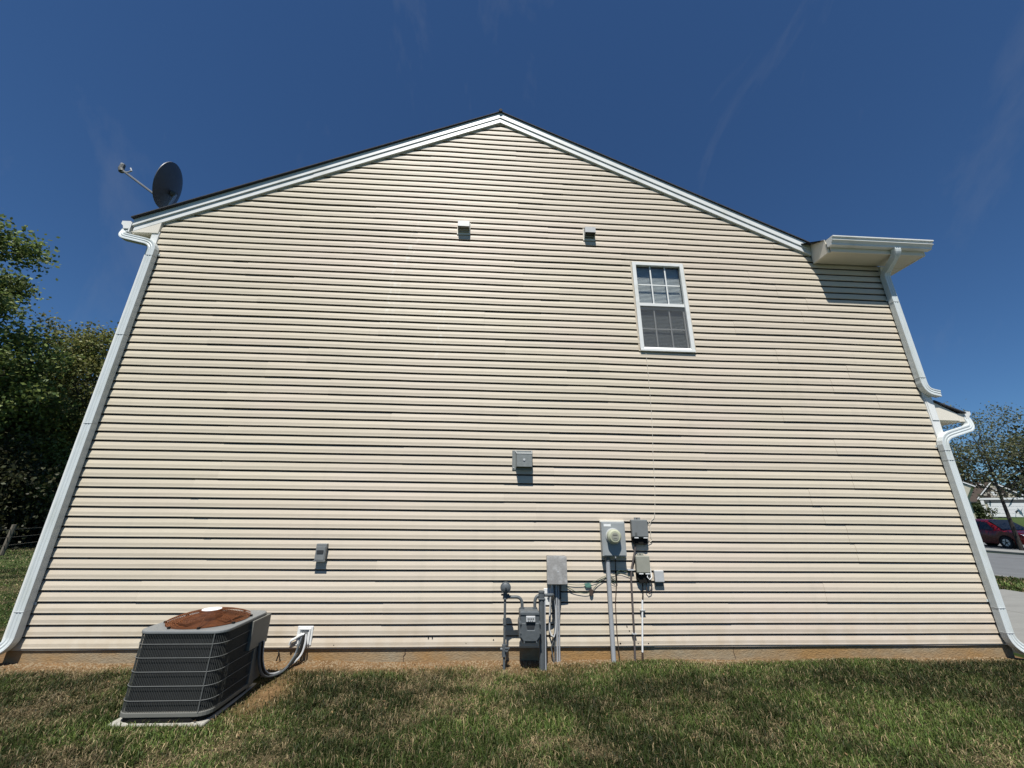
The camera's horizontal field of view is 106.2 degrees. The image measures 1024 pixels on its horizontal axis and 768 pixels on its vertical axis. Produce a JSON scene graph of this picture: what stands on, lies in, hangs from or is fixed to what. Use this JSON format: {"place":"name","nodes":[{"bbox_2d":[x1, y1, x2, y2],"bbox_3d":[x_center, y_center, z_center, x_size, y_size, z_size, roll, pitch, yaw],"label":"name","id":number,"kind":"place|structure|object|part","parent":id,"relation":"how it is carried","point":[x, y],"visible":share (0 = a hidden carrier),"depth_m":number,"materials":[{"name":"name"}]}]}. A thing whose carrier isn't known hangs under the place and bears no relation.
{"place":"outdoors","nodes":[
{"label":"outdoors","id":0,"kind":"place"},
{"bbox_2d":[0,517,1023,767],"bbox_3d":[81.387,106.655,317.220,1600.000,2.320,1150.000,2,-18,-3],"label":"ground","id":1,"kind":"structure","parent":0,"point":[264,691],"depth_m":2.98,"materials":[{"name":"green plant"}]},
{"bbox_2d":[0,525,42,554],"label":"wire fence","id":2,"kind":"object","parent":1,"relation":"on","point":[7,539],"visible":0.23,"depth_m":12.75,"materials":[{"name":"brown wood"}]},
{"bbox_2d":[0,426,61,549],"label":"thicket shrub","id":3,"kind":"object","parent":1,"relation":"on","point":[6,474],"visible":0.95,"depth_m":15.10,"materials":[{"name":"green plant"}]},
{"bbox_2d":[0,214,63,444],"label":"maple tree","id":4,"kind":"object","parent":1,"relation":"on","point":[15,288],"visible":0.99,"depth_m":16.13,"materials":[{"name":"green plant"}]},
{"bbox_2d":[0,366,71,485],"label":"woodland tree","id":5,"kind":"object","parent":1,"relation":"on","point":[19,407],"visible":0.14,"depth_m":16.13,"materials":[{"name":"green plant"}]},
{"bbox_2d":[0,430,72,545],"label":"thicket shrub","id":6,"kind":"object","parent":1,"relation":"on","point":[32,530],"visible":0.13,"depth_m":16.31,"materials":[{"name":"green plant"}]},
{"bbox_2d":[0,367,93,538],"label":"woodland tree","id":7,"kind":"object","parent":1,"relation":"on","point":[61,392],"visible":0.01,"depth_m":19.73,"materials":[{"name":"green plant"}]},
{"bbox_2d":[4,370,96,400],"bbox_3d":[-26.534,3.353,21.875,8.787,10.739,7.998,9,-20,-23],"label":"woodland tree","id":8,"kind":"object","parent":1,"relation":"on","point":[80,386],"depth_m":23.37,"materials":[{"name":"green plant"}]},
{"bbox_2d":[0,317,106,536],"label":"maple tree","id":9,"kind":"object","parent":1,"relation":"on","point":[13,375],"visible":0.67,"depth_m":15.91,"materials":[{"name":"green plant"}]},
{"bbox_2d":[0,310,118,542],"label":"maple tree","id":10,"kind":"object","parent":1,"relation":"on","point":[77,339],"visible":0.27,"depth_m":18.18,"materials":[{"name":"green plant"}]},
{"bbox_2d":[110,683,255,725],"bbox_3d":[-2.550,2.564,3.036,0.665,0.097,0.686,2,-18,-3],"label":"equipment pad","id":11,"kind":"object","parent":1,"relation":"on","point":[202,722],"visible":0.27,"depth_m":2.76,"materials":[{"name":"grey concrete"}]},
{"bbox_2d":[119,607,270,722],"bbox_3d":[-2.519,2.201,3.134,0.668,0.652,0.642,2,-18,-3],"label":"air conditioner","id":12,"kind":"object","parent":11,"relation":"on","point":[197,665],"visible":0.98,"depth_m":2.88,"materials":[{"name":"grey metal"}]},
{"bbox_2d":[263,634,306,673],"bbox_3d":[-2.124,2.506,3.590,0.053,0.326,0.552,-4,-19,14],"label":"line pipe","id":13,"kind":"object","parent":12,"relation":"attached to","point":[300,655],"visible":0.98,"depth_m":3.69,"materials":[{"name":"grey plastic"}]},
{"bbox_2d":[0,657,1021,678],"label":"soil crumbs","id":14,"kind":"object","parent":1,"relation":"on","point":[307,661],"visible":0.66,"depth_m":3.76,"materials":[{"name":"brown soil"}]},
{"bbox_2d":[0,109,1023,663],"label":"house","id":15,"kind":"structure","parent":1,"relation":"on","point":[372,367],"depth_m":4.65,"materials":[{"name":"plastic"}]},
{"bbox_2d":[118,162,182,207],"bbox_3d":[-5.373,-2.736,5.742,0.915,1.194,0.570,-3,-19,11],"label":"satellite dish","id":16,"kind":"object","parent":15,"relation":"attached to","point":[167,185],"visible":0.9,"depth_m":5.69,"materials":[{"name":"grey metal"}]},
{"bbox_2d":[257,636,302,677],"bbox_3d":[-2.137,2.498,3.564,0.048,0.328,0.602,-2,-19,9],"label":"line pipe","id":17,"kind":"object","parent":15,"relation":"attached to","point":[262,674],"visible":1,"depth_m":3.39,"materials":[{"name":"grey plastic"}]},
{"bbox_2d":[260,634,304,677],"bbox_3d":[-2.134,2.507,3.577,0.046,0.338,0.585,-3,-19,11],"label":"line pipe","id":18,"kind":"object","parent":15,"relation":"attached to","point":[292,661],"visible":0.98,"depth_m":3.53,"materials":[{"name":"black plastic"}]},
{"bbox_2d":[288,633,304,644],"bbox_3d":[-2.151,2.549,3.839,0.142,0.104,0.037,2,-18,-3],"label":"elbow pipe","id":19,"kind":"object","parent":15,"relation":"attached to","point":[296,637],"visible":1,"depth_m":3.83,"materials":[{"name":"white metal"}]},
{"bbox_2d":[295,626,313,645],"bbox_3d":[-2.086,2.530,3.858,0.155,0.172,0.024,2,-18,-3],"label":"pipe cover","id":20,"kind":"object","parent":15,"relation":"attached to","point":[308,630],"visible":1,"depth_m":3.86,"materials":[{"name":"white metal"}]},
{"bbox_2d":[313,543,328,561],"bbox_3d":[-2.030,1.790,4.085,0.122,0.173,0.062,2,-18,-3],"label":"disconnect box","id":21,"kind":"object","parent":15,"relation":"attached to","point":[321,552],"visible":1,"depth_m":4.06,"materials":[{"name":"grey plastic"}]},
{"bbox_2d":[457,220,470,234],"bbox_3d":[-0.689,-2.241,5.479,0.188,0.207,0.090,2,-18,-3],"label":"exhaust vent","id":22,"kind":"object","parent":15,"relation":"attached to","point":[463,227],"visible":1,"depth_m":5.48,"materials":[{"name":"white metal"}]},
{"bbox_2d":[512,450,532,469],"bbox_3d":[0.125,0.885,4.487,0.240,0.228,0.108,2,-18,-3],"label":"range vent","id":23,"kind":"object","parent":15,"relation":"attached to","point":[522,460],"visible":1,"depth_m":4.46,"materials":[{"name":"grey plastic"}]},
{"bbox_2d":[500,582,554,670],"bbox_3d":[0.187,2.433,3.806,0.605,0.852,0.245,6,-19,-17],"label":"gas meter","id":24,"kind":"object","parent":15,"relation":"attached to","point":[531,624],"visible":0.99,"depth_m":3.77,"materials":[{"name":"grey metal"}]},
{"bbox_2d":[544,588,551,604],"bbox_3d":[0.393,2.267,4.092,0.106,0.160,0.022,2,-18,-3],"label":"wall bracket","id":25,"kind":"object","parent":15,"relation":"attached to","point":[547,590],"depth_m":4.09,"materials":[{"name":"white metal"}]},
{"bbox_2d":[546,555,566,661],"bbox_3d":[0.473,2.371,4.014,0.214,1.068,0.111,2,-18,-3],"label":"phone interface","id":26,"kind":"object","parent":15,"relation":"attached to","point":[556,571],"visible":0.9,"depth_m":4.07,"materials":[{"name":"grey plastic"}]},
{"bbox_2d":[583,227,595,240],"bbox_3d":[1.126,-2.189,5.569,0.179,0.207,0.090,2,-18,-3],"label":"exhaust vent","id":27,"kind":"object","parent":15,"relation":"attached to","point":[589,233],"visible":1,"depth_m":5.57,"materials":[{"name":"grey plastic"}]},
{"bbox_2d":[566,577,614,593],"bbox_3d":[0.851,2.171,4.148,0.541,0.167,0.009,2,-18,-3],"label":"wire","id":28,"kind":"object","parent":15,"relation":"attached to","point":[594,587],"visible":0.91,"depth_m":4.14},
{"bbox_2d":[599,520,626,662],"bbox_3d":[1.127,2.214,4.070,0.284,1.455,0.180,2,-18,-3],"label":"electric meter","id":29,"kind":"object","parent":15,"relation":"attached to","point":[612,539],"visible":0.99,"depth_m":4.19,"materials":[{"name":"grey metal"}]},
{"bbox_2d":[627,517,651,660],"bbox_3d":[1.418,2.214,4.139,0.318,1.466,0.078,2,-18,-3],"label":"cable box","id":30,"kind":"object","parent":15,"relation":"attached to","point":[639,530],"visible":0.99,"depth_m":4.28,"materials":[{"name":"grey plastic"}]},
{"bbox_2d":[635,553,652,660],"bbox_3d":[1.432,2.393,4.082,0.187,1.090,0.076,2,-18,-3],"label":"telephone box","id":31,"kind":"object","parent":15,"relation":"attached to","point":[642,567],"visible":1,"depth_m":4.17,"materials":[{"name":"grey plastic"}]},
{"bbox_2d":[646,356,654,522],"bbox_3d":[1.669,0.586,4.725,0.173,2.151,0.005,2,-18,-3],"label":"wire","id":32,"kind":"object","parent":15,"relation":"hanging from","point":[652,434],"visible":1,"depth_m":4.71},
{"bbox_2d":[653,570,663,585],"bbox_3d":[1.604,2.120,4.197,0.105,0.155,0.050,2,-18,-3],"label":"junction box","id":33,"kind":"object","parent":15,"relation":"attached to","point":[658,577],"visible":1,"depth_m":4.18,"materials":[{"name":"grey plastic"}]},
{"bbox_2d":[630,261,695,353],"bbox_3d":[2.071,-1.079,5.326,0.778,1.395,0.089,2,-18,-3],"label":"window","id":34,"kind":"structure","parent":15,"relation":"in","point":[654,307],"depth_m":5.32,"materials":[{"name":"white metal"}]},
{"bbox_2d":[30,656,1016,760],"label":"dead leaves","id":35,"kind":"object","parent":1,"relation":"on","point":[484,704],"visible":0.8,"depth_m":3.15,"materials":[{"name":"brown plant"}]},
{"bbox_2d":[954,457,983,504],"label":"distant tree","id":36,"kind":"object","parent":1,"relation":"on","point":[980,496],"depth_m":65.77,"materials":[{"name":"green plant"}]},
{"bbox_2d":[962,481,978,518],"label":"pale gable house","id":37,"kind":"structure","parent":1,"relation":"on","point":[968,489],"depth_m":44.32,"materials":[{"name":"beige"}]},
{"bbox_2d":[941,399,1023,550],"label":"street tree","id":38,"kind":"object","parent":1,"relation":"on","point":[983,453],"visible":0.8,"depth_m":23.31,"materials":[{"name":"green plant"}]},
{"bbox_2d":[949,443,1019,517],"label":"distant tree","id":39,"kind":"object","parent":1,"relation":"on","point":[977,481],"visible":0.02,"depth_m":84.37,"materials":[{"name":"green plant"}]},
{"bbox_2d":[972,502,998,518],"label":"garden shrub","id":40,"kind":"object","parent":1,"relation":"on","point":[977,506],"visible":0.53,"depth_m":47.60,"materials":[{"name":"green plant"}]},
{"bbox_2d":[969,482,1006,517],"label":"brown roof house","id":41,"kind":"structure","parent":1,"relation":"on","point":[974,496],"depth_m":80.01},
{"bbox_2d":[970,425,1023,512],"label":"distant tree","id":42,"kind":"object","parent":1,"relation":"on","point":[1011,478],"visible":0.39,"depth_m":69.67,"materials":[{"name":"green plant"}]},
{"bbox_2d":[977,481,1023,516],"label":"garage house","id":43,"kind":"structure","parent":1,"relation":"on","point":[993,502],"depth_m":66.91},
{"bbox_2d":[987,503,1005,516],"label":"garage door","id":44,"kind":"structure","parent":43,"relation":"in","point":[1000,509],"depth_m":67.09,"materials":[{"name":"white paint"}]},
{"bbox_2d":[1006,503,1023,516],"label":"garage door","id":45,"kind":"structure","parent":43,"relation":"in","point":[1012,507],"depth_m":65.66,"materials":[{"name":"white paint"}]},
{"bbox_2d":[983,543,1023,549],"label":"parking apron","id":46,"kind":"object","parent":1,"relation":"on","point":[999,546],"visible":0.04,"depth_m":24.59,"materials":[{"name":"concrete"}]},
{"bbox_2d":[975,519,1023,548],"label":"parked car","id":47,"kind":"object","parent":46,"relation":"on","point":[994,532],"visible":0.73,"depth_m":24.60,"materials":[{"name":"red paint"}]},
{"bbox_3d":[31.035,9.241,25.101,0.209,0.510,0.930,-2,-18,7],"label":"window","id":48,"kind":"part","parent":47,"relation":"part of","materials":[{"name":"black glass"}]},
{"bbox_2d":[995,575,1023,591],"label":"verge grass","id":49,"kind":"structure","parent":1,"relation":"on","point":[1006,583],"depth_m":8.69,"materials":[{"name":"green plant"}]},
{"bbox_2d":[0,0,1023,491],"label":"sky","id":50,"kind":"structure","parent":0,"point":[809,120],"materials":[{"name":"blue"}]},
{"bbox_2d":[985,548,1023,554],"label":"curb","id":51,"kind":"structure","parent":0,"point":[1007,551],"depth_m":20.75,"materials":[{"name":"concrete"}]},
{"bbox_2d":[987,553,1023,577],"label":"road","id":52,"kind":"structure","parent":0,"point":[1011,565],"depth_m":13.38,"materials":[{"name":"concrete"}]},
{"bbox_2d":[999,589,1023,654],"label":"driveway","id":53,"kind":"structure","parent":0,"point":[1013,601],"depth_m":6.25,"materials":[{"name":"concrete"}]}
]}

